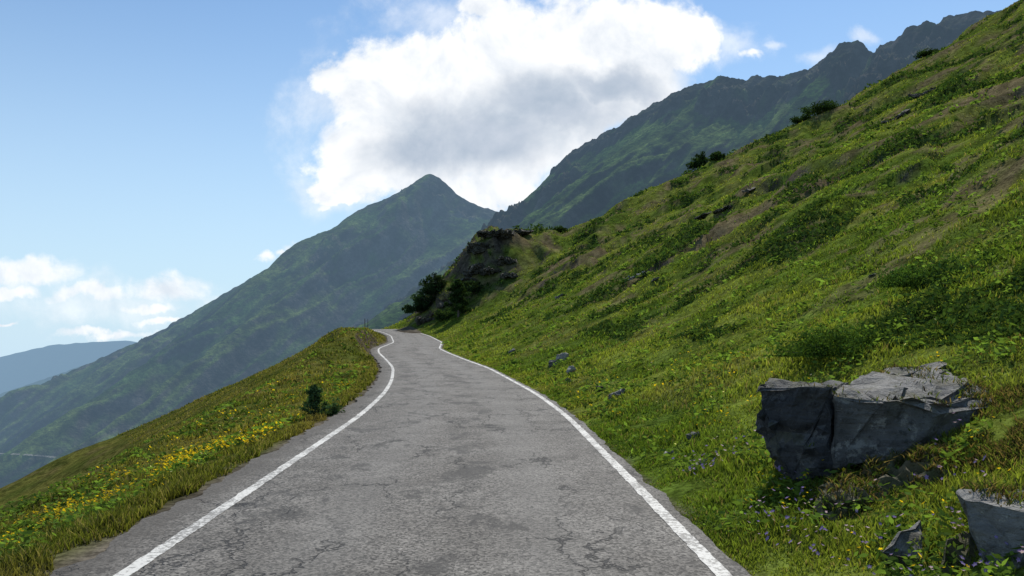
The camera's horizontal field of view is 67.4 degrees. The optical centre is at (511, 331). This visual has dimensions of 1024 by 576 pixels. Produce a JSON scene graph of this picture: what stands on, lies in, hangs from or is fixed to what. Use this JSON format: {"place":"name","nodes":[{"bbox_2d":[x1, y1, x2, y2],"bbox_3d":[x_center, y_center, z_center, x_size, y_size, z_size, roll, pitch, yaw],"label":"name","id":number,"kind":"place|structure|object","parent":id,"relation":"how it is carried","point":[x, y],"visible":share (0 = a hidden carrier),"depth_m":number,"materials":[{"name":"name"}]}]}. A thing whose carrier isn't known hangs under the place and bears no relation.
{"place":"outdoors","nodes":[
{"label":"outdoors","id":0,"kind":"place"},
{"bbox_2d":[0,453,54,457],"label":"valley road","id":1,"kind":"structure","parent":0,"point":[32,455],"depth_m":939.44,"materials":[{"name":"grey asphalt"}]},
{"bbox_2d":[0,341,137,396],"bbox_3d":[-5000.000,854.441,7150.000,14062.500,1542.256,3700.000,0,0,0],"label":"distant hills","id":2,"kind":"structure","parent":0,"point":[20,369],"depth_m":7098.00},
{"bbox_2d":[0,174,495,487],"bbox_3d":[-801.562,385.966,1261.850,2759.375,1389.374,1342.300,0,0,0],"label":"mountain","id":3,"kind":"structure","parent":0,"point":[365,263],"depth_m":1249.39,"materials":[{"name":"green plant"}]},
{"bbox_2d":[50,329,750,575],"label":"road","id":4,"kind":"structure","parent":0,"point":[434,460],"depth_m":7.17,"materials":[{"name":"grey asphalt"}]},
{"bbox_2d":[113,330,394,575],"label":"road edge line","id":5,"kind":"object","parent":4,"relation":"on","point":[139,563],"visible":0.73,"depth_m":7.11,"materials":[{"name":"white paint"}]},
{"bbox_2d":[421,333,731,575],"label":"road edge line","id":6,"kind":"object","parent":4,"relation":"on","point":[710,561],"visible":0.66,"depth_m":7.11,"materials":[{"name":"white paint"}]},
{"bbox_2d":[0,0,1017,356],"label":"sky","id":7,"kind":"structure","parent":0,"point":[158,157],"materials":[{"name":"blue"}]},
{"bbox_2d":[0,0,1023,575],"bbox_3d":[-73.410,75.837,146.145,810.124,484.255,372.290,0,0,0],"label":"ground","id":8,"kind":"structure","parent":0,"point":[516,246],"depth_m":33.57,"materials":[{"name":"green plant"}]},
{"bbox_2d":[299,384,329,415],"bbox_3d":[-3.838,1.373,15.004,0.644,0.759,0.528,0,0,0],"label":"young shrub","id":9,"kind":"object","parent":8,"relation":"on","point":[314,391],"visible":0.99,"depth_m":14.95,"materials":[{"name":"green plant"}]},
{"bbox_2d":[319,397,345,415],"bbox_3d":[-3.573,1.518,15.308,0.612,0.462,0.537,0,0,0],"label":"young shrub","id":10,"kind":"object","parent":8,"relation":"on","point":[335,409],"visible":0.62,"depth_m":15.25,"materials":[{"name":"green plant"}]},
{"bbox_2d":[401,288,435,313],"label":"deciduous bush","id":11,"kind":"object","parent":8,"relation":"on","point":[421,302],"visible":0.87,"depth_m":92.70,"materials":[{"name":"green plant"}]},
{"bbox_2d":[415,315,434,324],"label":"rock outcrop","id":12,"kind":"object","parent":8,"relation":"on","point":[419,320],"visible":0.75,"depth_m":89.43,"materials":[{"name":"grey stone"}]},
{"bbox_2d":[425,311,437,317],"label":"rock outcrop","id":13,"kind":"object","parent":8,"relation":"on","point":[430,314],"visible":0.34,"depth_m":89.65,"materials":[{"name":"grey stone"}]},
{"bbox_2d":[418,272,446,295],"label":"deciduous bush","id":14,"kind":"object","parent":8,"relation":"on","point":[433,286],"visible":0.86,"depth_m":94.27,"materials":[{"name":"green plant"}]},
{"bbox_2d":[432,307,454,319],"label":"deciduous bush","id":15,"kind":"object","parent":8,"relation":"on","point":[445,314],"visible":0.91,"depth_m":87.45,"materials":[{"name":"green plant"}]},
{"bbox_2d":[435,298,451,307],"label":"rock outcrop","id":16,"kind":"object","parent":8,"relation":"on","point":[439,303],"visible":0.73,"depth_m":90.85,"materials":[{"name":"grey stone"}]},
{"bbox_2d":[443,278,472,316],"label":"pine tree","id":17,"kind":"object","parent":8,"relation":"on","point":[459,303],"visible":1,"depth_m":85.66,"materials":[{"name":"green plant"}]},
{"bbox_2d":[461,276,475,282],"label":"rock outcrop","id":18,"kind":"object","parent":8,"relation":"on","point":[466,278],"visible":0.26,"depth_m":91.16,"materials":[{"name":"grey stone"}]},
{"bbox_2d":[463,279,481,291],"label":"deciduous bush","id":19,"kind":"object","parent":8,"relation":"on","point":[472,286],"visible":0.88,"depth_m":89.16,"materials":[{"name":"green plant"}]},
{"bbox_2d":[463,263,484,276],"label":"rock outcrop","id":20,"kind":"object","parent":8,"relation":"on","point":[471,270],"visible":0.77,"depth_m":92.04,"materials":[{"name":"grey stone"}]},
{"bbox_2d":[466,242,493,254],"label":"rock outcrop","id":21,"kind":"object","parent":8,"relation":"on","point":[474,248],"visible":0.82,"depth_m":94.71,"materials":[{"name":"grey stone"}]},
{"bbox_2d":[475,266,502,275],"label":"rock outcrop","id":22,"kind":"object","parent":8,"relation":"on","point":[488,270],"visible":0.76,"depth_m":91.08,"materials":[{"name":"grey stone"}]},
{"bbox_2d":[476,228,515,239],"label":"rock outcrop","id":23,"kind":"object","parent":8,"relation":"on","point":[501,233],"visible":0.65,"depth_m":95.97,"materials":[{"name":"grey stone"}]},
{"bbox_2d":[0,351,1010,575],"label":"yellow flowers","id":24,"kind":"object","parent":8,"relation":"on","point":[193,452],"visible":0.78,"depth_m":11.58,"materials":[{"name":"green plant"}]},
{"bbox_2d":[495,256,516,265],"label":"rock outcrop","id":25,"kind":"object","parent":8,"relation":"on","point":[501,260],"visible":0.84,"depth_m":92.11,"materials":[{"name":"grey stone"}]},
{"bbox_2d":[500,271,517,278],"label":"rock outcrop","id":26,"kind":"object","parent":8,"relation":"on","point":[505,274],"visible":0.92,"depth_m":89.26,"materials":[{"name":"grey stone"}]},
{"bbox_2d":[0,60,1023,575],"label":"meadow herbs","id":27,"kind":"object","parent":8,"relation":"on","point":[28,536],"visible":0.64,"depth_m":13.28,"materials":[{"name":"green plant"}]},
{"bbox_2d":[507,228,533,234],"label":"rock outcrop","id":28,"kind":"object","parent":8,"relation":"on","point":[522,232],"visible":0.5,"depth_m":98.08,"materials":[{"name":"grey stone"}]},
{"bbox_2d":[549,359,557,366],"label":"stone","id":29,"kind":"object","parent":8,"relation":"on","point":[551,362],"visible":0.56,"depth_m":26.92,"materials":[{"name":"grey stone"}]},
{"bbox_2d":[552,225,567,231],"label":"deciduous bush","id":30,"kind":"object","parent":8,"relation":"on","point":[559,228],"visible":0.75,"depth_m":102.92,"materials":[{"name":"green plant"}]},
{"bbox_2d":[556,353,568,362],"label":"stone","id":31,"kind":"object","parent":8,"relation":"on","point":[562,356],"visible":0.58,"depth_m":26.93,"materials":[{"name":"grey stone"}]},
{"bbox_2d":[129,312,996,526],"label":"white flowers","id":32,"kind":"object","parent":8,"relation":"on","point":[656,401],"visible":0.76,"depth_m":10.21,"materials":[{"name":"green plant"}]},
{"bbox_2d":[566,366,576,372],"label":"stone","id":33,"kind":"object","parent":8,"relation":"on","point":[571,369],"visible":0.86,"depth_m":23.21,"materials":[{"name":"grey stone"}]},
{"bbox_2d":[608,388,624,398],"bbox_3d":[2.212,1.330,16.246,0.363,0.278,0.322,0,0,0],"label":"stone","id":34,"kind":"object","parent":8,"relation":"on","point":[619,392],"visible":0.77,"depth_m":16.15,"materials":[{"name":"grey stone"}]},
{"bbox_2d":[628,271,647,279],"bbox_3d":[6.990,-3.037,41.869,1.272,0.588,0.935,0,0,15],"label":"stone","id":35,"kind":"object","parent":8,"relation":"on","point":[631,278],"visible":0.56,"depth_m":41.63,"materials":[{"name":"grey stone"}]},
{"bbox_2d":[685,431,699,439],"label":"stone","id":36,"kind":"object","parent":8,"relation":"on","point":[688,436],"visible":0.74,"depth_m":10.00,"materials":[{"name":"grey stone"}]},
{"bbox_2d":[685,151,709,169],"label":"deciduous bush","id":37,"kind":"object","parent":8,"relation":"on","point":[698,161],"visible":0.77,"depth_m":118.89,"materials":[{"name":"green plant"}]},
{"bbox_2d":[690,458,707,466],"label":"stone","id":38,"kind":"object","parent":8,"relation":"on","point":[699,462],"visible":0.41,"depth_m":8.63,"materials":[{"name":"grey stone"}]},
{"bbox_2d":[693,211,710,219],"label":"stone","id":39,"kind":"object","parent":8,"relation":"on","point":[702,215],"visible":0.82,"depth_m":50.57,"materials":[{"name":"grey stone"}]},
{"bbox_2d":[403,0,1023,348],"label":"alpenrose shrubs","id":40,"kind":"object","parent":8,"relation":"on","point":[1015,309],"visible":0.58,"depth_m":30.18,"materials":[{"name":"green plant"}]},
{"bbox_2d":[708,151,725,160],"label":"deciduous bush","id":41,"kind":"object","parent":8,"relation":"on","point":[718,155],"visible":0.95,"depth_m":111.66,"materials":[{"name":"green plant"}]},
{"bbox_2d":[713,205,731,213],"bbox_3d":[13.671,-7.905,49.012,1.256,0.605,1.610,0,0,-29],"label":"stone","id":42,"kind":"object","parent":8,"relation":"on","point":[721,209],"visible":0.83,"depth_m":48.73,"materials":[{"name":"grey stone"}]},
{"bbox_2d":[741,187,755,192],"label":"stone","id":43,"kind":"object","parent":8,"relation":"on","point":[748,190],"visible":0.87,"depth_m":50.40,"materials":[{"name":"grey stone"}]},
{"bbox_2d":[755,378,848,481],"bbox_3d":[2.737,0.992,7.244,0.758,1.093,1.089,0,0,28],"label":"boulder","id":44,"kind":"object","parent":8,"relation":"on","point":[793,419],"visible":0.66,"depth_m":6.84,"materials":[{"name":"grey stone"}]},
{"bbox_2d":[789,114,814,124],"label":"deciduous bush","id":45,"kind":"object","parent":8,"relation":"on","point":[796,119],"visible":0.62,"depth_m":108.25,"materials":[{"name":"green plant"}]},
{"bbox_2d":[798,100,842,115],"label":"deciduous bush","id":46,"kind":"object","parent":8,"relation":"on","point":[826,105],"visible":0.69,"depth_m":105.63,"materials":[{"name":"green plant"}]},
{"bbox_2d":[763,320,887,358],"bbox_3d":[4.792,0.102,11.455,2.070,0.591,1.858,0,0,0],"label":"shrub","id":47,"kind":"object","parent":8,"relation":"on","point":[818,344],"visible":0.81,"depth_m":11.20,"materials":[{"name":"green plant"}]},
{"bbox_2d":[672,412,1023,575],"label":"purple flowers","id":48,"kind":"object","parent":8,"relation":"on","point":[880,523],"visible":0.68,"depth_m":5.39,"materials":[{"name":"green plant"}]},
{"bbox_2d":[743,323,1023,567],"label":"moss and dry grass","id":49,"kind":"object","parent":8,"relation":"on","point":[1015,435],"visible":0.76,"depth_m":6.12,"materials":[{"name":"green plant"}]},
{"bbox_2d":[813,449,955,520],"bbox_3d":[3.049,1.325,6.061,1.450,0.758,0.833,0,0,0],"label":"mossy rock","id":50,"kind":"object","parent":8,"relation":"on","point":[904,471],"visible":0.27,"depth_m":6.01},
{"bbox_2d":[881,109,909,123],"bbox_3d":[25.946,-14.471,51.733,2.165,1.017,1.653,0,0,0],"label":"stone","id":51,"kind":"object","parent":8,"relation":"on","point":[901,114],"visible":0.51,"depth_m":51.21,"materials":[{"name":"grey stone"}]},
{"bbox_2d":[882,520,923,566],"bbox_3d":[2.524,1.395,4.898,0.228,0.366,0.487,0,0,34],"label":"stone","id":52,"kind":"object","parent":8,"relation":"on","point":[901,539],"visible":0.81,"depth_m":4.80,"materials":[{"name":"grey stone"}]},
{"bbox_2d":[831,361,992,470],"bbox_3d":[4.450,0.897,7.747,4.029,1.139,1.398,0,0,-32],"label":"boulder","id":53,"kind":"object","parent":8,"relation":"on","point":[865,426],"visible":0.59,"depth_m":6.63,"materials":[{"name":"grey stone"}]},
{"bbox_2d":[908,87,935,98],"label":"stone","id":54,"kind":"object","parent":8,"relation":"on","point":[916,95],"visible":0.73,"depth_m":78.71,"materials":[{"name":"grey stone"}]},
{"bbox_2d":[874,252,973,287],"bbox_3d":[7.449,-1.080,13.371,2.036,0.578,2.259,0,0,0],"label":"shrub","id":55,"kind":"object","parent":8,"relation":"on","point":[903,278],"visible":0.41,"depth_m":13.30,"materials":[{"name":"green plant"}]},
{"bbox_2d":[913,48,937,58],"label":"deciduous bush","id":56,"kind":"object","parent":8,"relation":"on","point":[924,53],"visible":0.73,"depth_m":124.08,"materials":[{"name":"green plant"}]},
{"bbox_2d":[939,531,977,575],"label":"stone","id":57,"kind":"object","parent":8,"relation":"on","point":[967,536],"visible":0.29,"depth_m":4.56,"materials":[{"name":"grey stone"}]},
{"bbox_2d":[956,488,1023,568],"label":"boulder","id":58,"kind":"object","parent":8,"relation":"on","point":[988,518],"visible":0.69,"depth_m":4.41,"materials":[{"name":"grey stone"}]},
{"bbox_2d":[351,10,1000,328],"bbox_3d":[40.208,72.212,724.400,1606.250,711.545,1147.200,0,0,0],"label":"mountain","id":59,"kind":"structure","parent":0,"point":[667,138],"depth_m":731.75,"materials":[{"name":"green plant"}]}
]}

